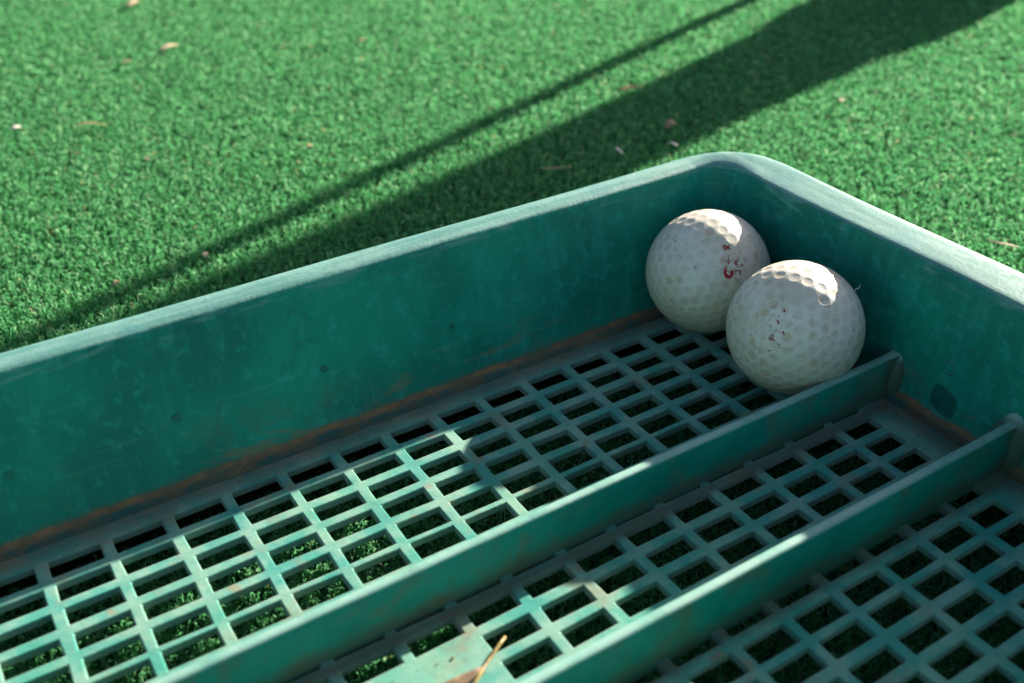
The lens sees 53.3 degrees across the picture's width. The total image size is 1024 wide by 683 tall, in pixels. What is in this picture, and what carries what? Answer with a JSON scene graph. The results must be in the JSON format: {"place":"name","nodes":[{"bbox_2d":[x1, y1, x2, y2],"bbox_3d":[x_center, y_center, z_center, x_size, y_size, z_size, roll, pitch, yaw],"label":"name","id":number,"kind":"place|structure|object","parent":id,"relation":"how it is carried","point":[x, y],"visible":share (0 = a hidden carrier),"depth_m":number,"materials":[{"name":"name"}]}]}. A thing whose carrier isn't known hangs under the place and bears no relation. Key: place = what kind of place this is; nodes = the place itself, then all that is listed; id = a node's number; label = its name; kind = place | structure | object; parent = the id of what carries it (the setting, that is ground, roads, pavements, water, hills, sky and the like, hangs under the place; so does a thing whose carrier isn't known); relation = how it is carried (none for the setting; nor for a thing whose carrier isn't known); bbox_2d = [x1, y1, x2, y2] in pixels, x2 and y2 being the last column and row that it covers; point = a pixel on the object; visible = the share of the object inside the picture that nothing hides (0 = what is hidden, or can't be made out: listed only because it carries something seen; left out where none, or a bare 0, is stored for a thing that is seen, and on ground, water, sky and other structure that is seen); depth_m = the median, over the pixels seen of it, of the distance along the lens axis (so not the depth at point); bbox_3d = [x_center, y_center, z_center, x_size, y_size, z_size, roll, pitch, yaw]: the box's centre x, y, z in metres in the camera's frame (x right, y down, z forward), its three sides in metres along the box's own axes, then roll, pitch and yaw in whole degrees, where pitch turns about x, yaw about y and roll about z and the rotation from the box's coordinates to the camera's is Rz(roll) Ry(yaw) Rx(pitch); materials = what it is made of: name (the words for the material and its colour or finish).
{"place":"outdoors","nodes":[
{"label":"outdoors","id":0,"kind":"place"},
{"bbox_2d":[0,0,1023,682],"bbox_3d":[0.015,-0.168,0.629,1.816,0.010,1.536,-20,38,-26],"label":"artificial turf","id":1,"kind":"structure","parent":0,"point":[418,76],"depth_m":0.53,"materials":[{"name":"green plastic"}]},
{"bbox_2d":[72,122,106,125],"bbox_3d":[-0.226,-0.116,0.546,0.019,0.001,0.003,0,44,0],"label":"straw stalk","id":2,"kind":"object","parent":1,"relation":"on","point":[88,123],"visible":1,"depth_m":0.55,"materials":[{"name":"beige plant"}]},
{"bbox_2d":[113,280,119,285],"bbox_3d":[-0.156,-0.024,0.404,0.003,0.002,0.004,-1,33,-3],"label":"leaf scrap","id":3,"kind":"object","parent":1,"relation":"on","point":[115,282],"visible":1,"depth_m":0.40,"materials":[{"name":"plant"}]},
{"bbox_2d":[126,0,139,7],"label":"dry leaf","id":4,"kind":"object","parent":1,"relation":"on","point":[130,3],"visible":1,"depth_m":0.74,"materials":[{"name":"beige plant"}]},
{"bbox_2d":[158,44,176,50],"bbox_3d":[-0.220,-0.190,0.657,0.005,0.003,0.015,27,42,25],"label":"dry leaf","id":5,"kind":"object","parent":1,"relation":"on","point":[165,46],"visible":1,"depth_m":0.66,"materials":[{"name":"beige plant"}]},
{"bbox_2d":[0,152,1023,682],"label":"ball tray","id":6,"kind":"object","parent":1,"relation":"on","point":[120,430],"visible":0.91,"depth_m":0.29,"materials":[{"name":"teal plastic"}]},
{"bbox_2d":[444,666,481,682],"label":"dry leaf","id":7,"kind":"object","parent":6,"relation":"on","point":[467,677],"visible":1,"depth_m":0.23,"materials":[{"name":"brown plant"}]},
{"bbox_2d":[473,636,505,682],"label":"pine needle","id":8,"kind":"object","parent":6,"relation":"on","point":[484,666],"visible":1,"depth_m":0.24,"materials":[{"name":"beige plant"}]},
{"bbox_2d":[19,314,1017,682],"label":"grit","id":9,"kind":"object","parent":6,"relation":"on","point":[467,400],"visible":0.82,"depth_m":0.30,"materials":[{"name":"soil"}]},
{"bbox_2d":[645,209,770,332],"bbox_3d":[0.067,-0.024,0.352,0.042,0.042,0.042,-20,38,-26],"label":"golf ball","id":10,"kind":"object","parent":6,"relation":"on","point":[703,266],"visible":0.87,"depth_m":0.34,"materials":[{"name":"white plastic"}]},
{"bbox_2d":[726,260,865,394],"bbox_3d":[0.089,-0.004,0.322,0.042,0.042,0.042,-20,38,-26],"label":"golf ball","id":11,"kind":"object","parent":6,"relation":"on","point":[794,327],"visible":1,"depth_m":0.31,"materials":[{"name":"white plastic"}]},
{"bbox_2d":[540,166,571,168],"bbox_3d":[0.021,-0.084,0.493,0.016,0.001,0.002,-4,40,-3],"label":"straw stalk","id":12,"kind":"object","parent":1,"relation":"on","point":[552,167],"visible":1,"depth_m":0.49,"materials":[{"name":"beige plant"}]},
{"bbox_2d":[617,85,643,90],"bbox_3d":[0.069,-0.145,0.584,0.017,0.002,0.004,-12,43,-16],"label":"dry leaf","id":13,"kind":"object","parent":1,"relation":"on","point":[628,87],"visible":1,"depth_m":0.58,"materials":[{"name":"brown plant"}]},
{"bbox_2d":[664,119,676,127],"bbox_3d":[0.084,-0.115,0.537,0.009,0.003,0.006,-28,49,-34],"label":"dry leaf","id":14,"kind":"object","parent":1,"relation":"on","point":[669,123],"visible":1,"depth_m":0.54,"materials":[{"name":"brown plant"}]},
{"bbox_2d":[988,240,1017,246],"bbox_3d":[0.204,-0.040,0.423,0.012,0.002,0.002,13,43,24],"label":"straw stalk","id":15,"kind":"object","parent":1,"relation":"on","point":[1002,243],"visible":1,"depth_m":0.42,"materials":[{"name":"beige plant"}]}
]}

